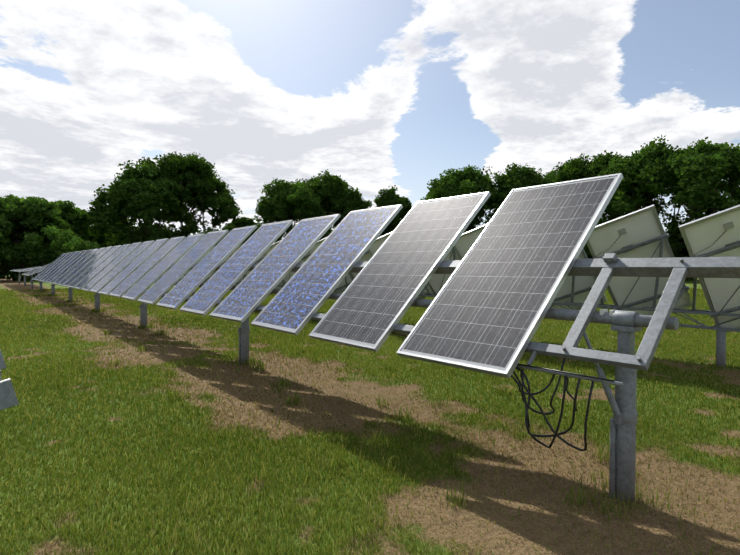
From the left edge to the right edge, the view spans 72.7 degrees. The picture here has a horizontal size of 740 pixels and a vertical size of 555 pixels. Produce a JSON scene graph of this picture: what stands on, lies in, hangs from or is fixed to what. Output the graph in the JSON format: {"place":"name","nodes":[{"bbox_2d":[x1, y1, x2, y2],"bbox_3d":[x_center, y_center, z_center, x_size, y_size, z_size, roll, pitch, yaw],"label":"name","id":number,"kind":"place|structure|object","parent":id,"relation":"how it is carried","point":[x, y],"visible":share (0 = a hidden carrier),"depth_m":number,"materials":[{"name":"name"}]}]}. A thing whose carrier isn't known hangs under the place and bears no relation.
{"place":"outdoors","nodes":[
{"label":"outdoors","id":0,"kind":"place"},
{"bbox_2d":[0,286,739,554],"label":"grass","id":1,"kind":"structure","parent":0,"point":[14,301],"depth_m":4.06,"materials":[{"name":"green plant"}]},
{"bbox_2d":[0,275,739,554],"bbox_3d":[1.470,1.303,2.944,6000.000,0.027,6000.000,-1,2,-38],"label":"ground","id":2,"kind":"structure","parent":0,"point":[15,285],"depth_m":3.40,"materials":[{"name":"green soil"}]},
{"bbox_2d":[0,239,10,278],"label":"shrub","id":3,"kind":"object","parent":2,"relation":"on","point":[2,273],"visible":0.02,"depth_m":49.16,"materials":[{"name":"green plant"}]},
{"bbox_2d":[0,213,14,250],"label":"tree","id":4,"kind":"object","parent":2,"relation":"on","point":[5,222],"visible":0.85,"depth_m":46.25,"materials":[{"name":"green plant"}]},
{"bbox_2d":[0,350,18,409],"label":"rack module ends","id":5,"kind":"object","parent":2,"relation":"on","point":[8,398],"visible":1,"depth_m":1.96,"materials":[{"name":"metal"}]},
{"bbox_2d":[0,244,38,280],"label":"shrub","id":6,"kind":"object","parent":2,"relation":"on","point":[13,260],"visible":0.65,"depth_m":47.68,"materials":[{"name":"green plant"}]},
{"bbox_2d":[0,194,72,279],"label":"tree","id":7,"kind":"object","parent":2,"relation":"on","point":[29,214],"visible":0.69,"depth_m":49.92,"materials":[{"name":"green plant"}]},
{"bbox_2d":[14,225,83,280],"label":"shrub","id":8,"kind":"object","parent":2,"relation":"on","point":[33,243],"visible":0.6,"depth_m":48.41,"materials":[{"name":"green plant"}]},
{"bbox_2d":[31,200,107,273],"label":"tree","id":9,"kind":"object","parent":2,"relation":"on","point":[79,220],"visible":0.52,"depth_m":56.63,"materials":[{"name":"green plant"}]},
{"bbox_2d":[52,236,102,261],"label":"shrub","id":10,"kind":"object","parent":2,"relation":"on","point":[80,245],"visible":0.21,"depth_m":47.31,"materials":[{"name":"green plant"}]},
{"bbox_2d":[96,229,113,247],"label":"tree","id":11,"kind":"object","parent":2,"relation":"on","point":[110,237],"visible":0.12,"depth_m":60.87,"materials":[{"name":"green plant"}]},
{"bbox_2d":[86,160,200,262],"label":"tree","id":12,"kind":"object","parent":2,"relation":"on","point":[145,199],"visible":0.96,"depth_m":54.21,"materials":[{"name":"green plant"}]},
{"bbox_2d":[109,218,179,246],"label":"tree","id":13,"kind":"object","parent":2,"relation":"on","point":[158,238],"visible":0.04,"depth_m":70.21,"materials":[{"name":"green plant"}]},
{"bbox_2d":[135,236,160,277],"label":"shrub","id":14,"kind":"object","parent":2,"relation":"on","point":[151,238],"visible":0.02,"depth_m":54.70,"materials":[{"name":"green plant"}]},
{"bbox_2d":[131,151,242,247],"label":"tree","id":15,"kind":"object","parent":2,"relation":"on","point":[205,190],"visible":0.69,"depth_m":60.18,"materials":[{"name":"green plant"}]},
{"bbox_2d":[194,228,226,246],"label":"solar panel","id":16,"kind":"object","parent":2,"relation":"on","point":[203,232],"depth_m":53.63,"materials":[{"name":"green plant"}]},
{"bbox_2d":[220,217,258,244],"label":"tree","id":17,"kind":"object","parent":2,"relation":"on","point":[241,222],"visible":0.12,"depth_m":69.12,"materials":[{"name":"green plant"}]},
{"bbox_2d":[253,178,331,242],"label":"tree","id":18,"kind":"object","parent":2,"relation":"on","point":[278,200],"visible":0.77,"depth_m":63.05,"materials":[{"name":"green plant"}]},
{"bbox_2d":[290,169,372,240],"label":"tree","id":19,"kind":"object","parent":2,"relation":"on","point":[336,194],"visible":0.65,"depth_m":65.04,"materials":[{"name":"green plant"}]},
{"bbox_2d":[18,253,739,501],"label":"mounting frame","id":20,"kind":"object","parent":2,"relation":"on","point":[625,361],"visible":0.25,"depth_m":2.93,"materials":[{"name":"grey metal"}]},
{"bbox_2d":[32,253,65,279],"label":"solar panel","id":21,"kind":"object","parent":20,"relation":"on","point":[47,267],"visible":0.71,"depth_m":26.24,"materials":[{"name":"grey glass"}]},
{"bbox_2d":[34,253,68,279],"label":"solar panel","id":22,"kind":"object","parent":20,"relation":"on","point":[52,265],"visible":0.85,"depth_m":25.29,"materials":[{"name":"grey glass"}]},
{"bbox_2d":[37,252,72,280],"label":"solar panel","id":23,"kind":"object","parent":20,"relation":"on","point":[51,269],"visible":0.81,"depth_m":24.27,"materials":[{"name":"grey glass"}]},
{"bbox_2d":[40,251,77,281],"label":"solar panel","id":24,"kind":"object","parent":20,"relation":"on","point":[58,266],"visible":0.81,"depth_m":23.32,"materials":[{"name":"grey glass"}]},
{"bbox_2d":[43,251,81,281],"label":"solar panel","id":25,"kind":"object","parent":20,"relation":"on","point":[61,266],"visible":0.81,"depth_m":22.36,"materials":[{"name":"grey glass"}]},
{"bbox_2d":[46,250,87,282],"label":"solar panel","id":26,"kind":"object","parent":20,"relation":"on","point":[65,267],"visible":0.85,"depth_m":21.36,"materials":[{"name":"grey glass"}]},
{"bbox_2d":[49,249,92,283],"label":"solar panel","id":27,"kind":"object","parent":20,"relation":"on","point":[70,266],"visible":0.88,"depth_m":20.36,"materials":[{"name":"grey glass"}]},
{"bbox_2d":[53,249,98,284],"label":"solar panel","id":28,"kind":"object","parent":20,"relation":"on","point":[72,269],"visible":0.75,"depth_m":19.39,"materials":[{"name":"grey glass"}]},
{"bbox_2d":[58,247,105,285],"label":"solar panel","id":29,"kind":"object","parent":20,"relation":"on","point":[79,268],"visible":0.85,"depth_m":18.39,"materials":[{"name":"grey glass"}]},
{"bbox_2d":[63,246,112,286],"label":"solar panel","id":30,"kind":"object","parent":20,"relation":"on","point":[87,266],"visible":0.88,"depth_m":17.42,"materials":[{"name":"grey glass"}]},
{"bbox_2d":[68,245,121,287],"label":"solar panel","id":31,"kind":"object","parent":20,"relation":"on","point":[94,266],"visible":0.9,"depth_m":16.45,"materials":[{"name":"grey glass"}]},
{"bbox_2d":[74,244,131,288],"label":"solar panel","id":32,"kind":"object","parent":20,"relation":"on","point":[99,268],"visible":0.92,"depth_m":15.46,"materials":[{"name":"grey glass"}]},
{"bbox_2d":[82,242,141,290],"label":"solar panel","id":33,"kind":"object","parent":20,"relation":"on","point":[111,266],"visible":0.94,"depth_m":14.48,"materials":[{"name":"glass"}]},
{"bbox_2d":[89,240,154,292],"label":"solar panel","id":34,"kind":"object","parent":20,"relation":"on","point":[119,268],"visible":0.96,"depth_m":13.50,"materials":[{"name":"glass"}]},
{"bbox_2d":[98,238,168,294],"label":"solar panel","id":35,"kind":"object","parent":20,"relation":"on","point":[129,269],"visible":0.96,"depth_m":12.52,"materials":[{"name":"glass"}]},
{"bbox_2d":[109,236,185,297],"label":"solar panel","id":36,"kind":"object","parent":20,"relation":"on","point":[142,270],"visible":1,"depth_m":11.54,"materials":[{"name":"blue glass"}]},
{"bbox_2d":[122,233,204,300],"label":"solar panel","id":37,"kind":"object","parent":20,"relation":"on","point":[158,270],"visible":0.98,"depth_m":10.57,"materials":[{"name":"blue glass"}]},
{"bbox_2d":[137,230,228,304],"bbox_3d":[-3.600,-0.229,9.683,0.990,0.040,1.960,2,46,51],"label":"solar panel","id":38,"kind":"object","parent":20,"relation":"on","point":[177,271],"visible":1,"depth_m":9.59,"materials":[{"name":"blue glass"}]},
{"bbox_2d":[156,225,256,309],"bbox_3d":[-2.821,-0.209,8.703,0.990,0.042,1.960,1,46,52],"label":"solar panel","id":39,"kind":"object","parent":20,"relation":"on","point":[179,293],"visible":1,"depth_m":8.61,"materials":[{"name":"blue glass"}]},
{"bbox_2d":[180,220,293,315],"bbox_3d":[-2.043,-0.188,7.723,0.990,0.041,1.960,1,46,51],"label":"solar panel","id":40,"kind":"object","parent":20,"relation":"on","point":[212,291],"visible":1,"depth_m":7.63,"materials":[{"name":"blue glass"}]},
{"bbox_2d":[210,214,340,322],"bbox_3d":[-1.266,-0.167,6.742,0.990,0.040,1.960,1,45,52],"label":"solar panel","id":41,"kind":"object","parent":20,"relation":"on","point":[241,302],"visible":1,"depth_m":6.65,"materials":[{"name":"blue glass"}]},
{"bbox_2d":[251,204,402,334],"bbox_3d":[-0.487,-0.146,5.763,0.990,0.040,1.960,2,47,51],"label":"solar panel","id":42,"kind":"object","parent":20,"relation":"on","point":[298,300],"visible":1,"depth_m":5.67,"materials":[{"name":"blue glass"}]},
{"bbox_2d":[102,288,614,450],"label":"cables","id":43,"kind":"object","parent":20,"relation":"hanging from","point":[522,387],"visible":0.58,"depth_m":2.93,"materials":[{"name":"black rubber"}]},
{"bbox_2d":[309,191,490,351],"bbox_3d":[0.290,-0.125,4.782,0.990,0.042,1.960,2,46,52],"label":"solar panel","id":44,"kind":"object","parent":20,"relation":"on","point":[369,308],"visible":1,"depth_m":4.68,"materials":[{"name":"grey glass"}]},
{"bbox_2d":[396,173,622,377],"bbox_3d":[1.069,-0.104,3.802,0.990,0.040,1.960,1,45,52],"label":"solar panel","id":45,"kind":"object","parent":20,"relation":"on","point":[488,308],"visible":1,"depth_m":3.68,"materials":[{"name":"grey glass"}]},
{"bbox_2d":[373,185,412,235],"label":"tree","id":46,"kind":"object","parent":2,"relation":"on","point":[389,197],"visible":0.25,"depth_m":68.89,"materials":[{"name":"green plant"}]},
{"bbox_2d":[159,234,739,367],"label":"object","id":47,"kind":"object","parent":2,"relation":"on","point":[720,346],"visible":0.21,"depth_m":7.17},
{"bbox_2d":[196,257,214,278],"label":"solar panel","id":48,"kind":"object","parent":47,"relation":"attached to","point":[213,273],"depth_m":20.85,"materials":[{"name":"white plastic"}]},
{"bbox_2d":[203,246,236,285],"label":"solar panel","id":49,"kind":"object","parent":47,"relation":"attached to","point":[207,253],"visible":0.1,"depth_m":19.58,"materials":[{"name":"white plastic"}]},
{"bbox_2d":[222,255,244,284],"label":"solar panel","id":50,"kind":"object","parent":47,"relation":"attached to","point":[241,278],"depth_m":18.84,"materials":[{"name":"white plastic"}]},
{"bbox_2d":[230,244,250,275],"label":"solar panel","id":51,"kind":"object","parent":47,"relation":"attached to","point":[233,252],"visible":0.02,"depth_m":17.55,"materials":[{"name":"white plastic"}]},
{"bbox_2d":[257,254,283,288],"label":"solar panel","id":52,"kind":"object","parent":47,"relation":"attached to","point":[263,256],"visible":0.04,"depth_m":16.73,"materials":[{"name":"white plastic"}]},
{"bbox_2d":[264,240,294,283],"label":"solar panel","id":53,"kind":"object","parent":47,"relation":"attached to","point":[286,279],"depth_m":15.59,"materials":[{"name":"white plastic"}]},
{"bbox_2d":[299,252,309,261],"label":"solar panel","id":54,"kind":"object","parent":47,"relation":"attached to","point":[304,259],"visible":0.08,"depth_m":14.49,"materials":[{"name":"white plastic"}]},
{"bbox_2d":[308,237,351,292],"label":"solar panel","id":55,"kind":"object","parent":47,"relation":"attached to","point":[312,250],"visible":0.04,"depth_m":13.60,"materials":[{"name":"white plastic"}]},
{"bbox_2d":[349,250,370,278],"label":"solar panel","id":56,"kind":"object","parent":47,"relation":"attached to","point":[366,257],"visible":0.04,"depth_m":12.45,"materials":[{"name":"white plastic"}]},
{"bbox_2d":[368,231,432,298],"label":"solar panel","id":57,"kind":"object","parent":47,"relation":"attached to","point":[376,245],"visible":0.17,"depth_m":11.43,"materials":[{"name":"white plastic"}]},
{"bbox_2d":[427,248,459,295],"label":"solar panel","id":58,"kind":"object","parent":47,"relation":"attached to","point":[435,281],"depth_m":10.70,"materials":[{"name":"white plastic"}]},
{"bbox_2d":[179,230,726,311],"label":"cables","id":59,"kind":"object","parent":47,"relation":"hanging from","point":[609,286],"visible":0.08,"depth_m":7.27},
{"bbox_2d":[453,223,487,259],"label":"solar panel","id":60,"kind":"object","parent":47,"relation":"attached to","point":[462,246],"visible":0.08,"depth_m":9.36,"materials":[{"name":"white plastic"}]},
{"bbox_2d":[550,249,606,309],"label":"solar panel","id":61,"kind":"object","parent":47,"relation":"attached to","point":[583,282],"visible":0.25,"depth_m":8.59,"materials":[{"name":"white plastic"}]},
{"bbox_2d":[586,204,691,314],"bbox_3d":[3.975,-0.123,7.457,0.990,1.800,0.042,-22,22,28],"label":"solar panel","id":62,"kind":"object","parent":47,"relation":"attached to","point":[638,226],"visible":0.48,"depth_m":7.35,"materials":[{"name":"white plastic"}]},
{"bbox_2d":[679,205,739,332],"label":"solar panel","id":63,"kind":"object","parent":47,"relation":"attached to","point":[700,234],"visible":0.73,"depth_m":6.40,"materials":[{"name":"white plastic"}]},
{"bbox_2d":[420,164,502,232],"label":"tree","id":64,"kind":"object","parent":2,"relation":"on","point":[468,180],"visible":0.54,"depth_m":62.44,"materials":[{"name":"green plant"}]},
{"bbox_2d":[467,163,545,229],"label":"tree","id":65,"kind":"object","parent":2,"relation":"on","point":[515,176],"visible":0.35,"depth_m":63.76,"materials":[{"name":"green plant"}]},
{"bbox_2d":[527,169,573,185],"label":"tree","id":66,"kind":"object","parent":2,"relation":"on","point":[548,179],"visible":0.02,"depth_m":63.42,"materials":[{"name":"green plant"}]},
{"bbox_2d":[583,244,597,276],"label":"shrub","id":67,"kind":"object","parent":2,"relation":"on","point":[588,256],"visible":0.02,"depth_m":53.52,"materials":[{"name":"green plant"}]},
{"bbox_2d":[552,150,667,277],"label":"tree","id":68,"kind":"object","parent":2,"relation":"on","point":[577,169],"visible":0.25,"depth_m":55.82,"materials":[{"name":"green plant"}]},
{"bbox_2d":[596,135,722,256],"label":"tree","id":69,"kind":"object","parent":2,"relation":"on","point":[640,170],"visible":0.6,"depth_m":49.13,"materials":[{"name":"green plant"}]},
{"bbox_2d":[665,229,688,256],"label":"shrub","id":70,"kind":"object","parent":2,"relation":"on","point":[675,254],"depth_m":50.06,"materials":[{"name":"green plant"}]},
{"bbox_2d":[649,137,739,253],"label":"tree","id":71,"kind":"object","parent":2,"relation":"on","point":[702,167],"visible":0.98,"depth_m":45.32,"materials":[{"name":"green plant"}]},
{"bbox_2d":[0,0,739,243],"label":"sky","id":72,"kind":"structure","parent":0,"point":[377,95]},
{"bbox_2d":[600,309,615,315],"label":"bearing blocks","id":73,"kind":"structure","parent":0,"point":[603,311],"depth_m":3.03,"materials":[{"name":"grey metal"}]}
]}

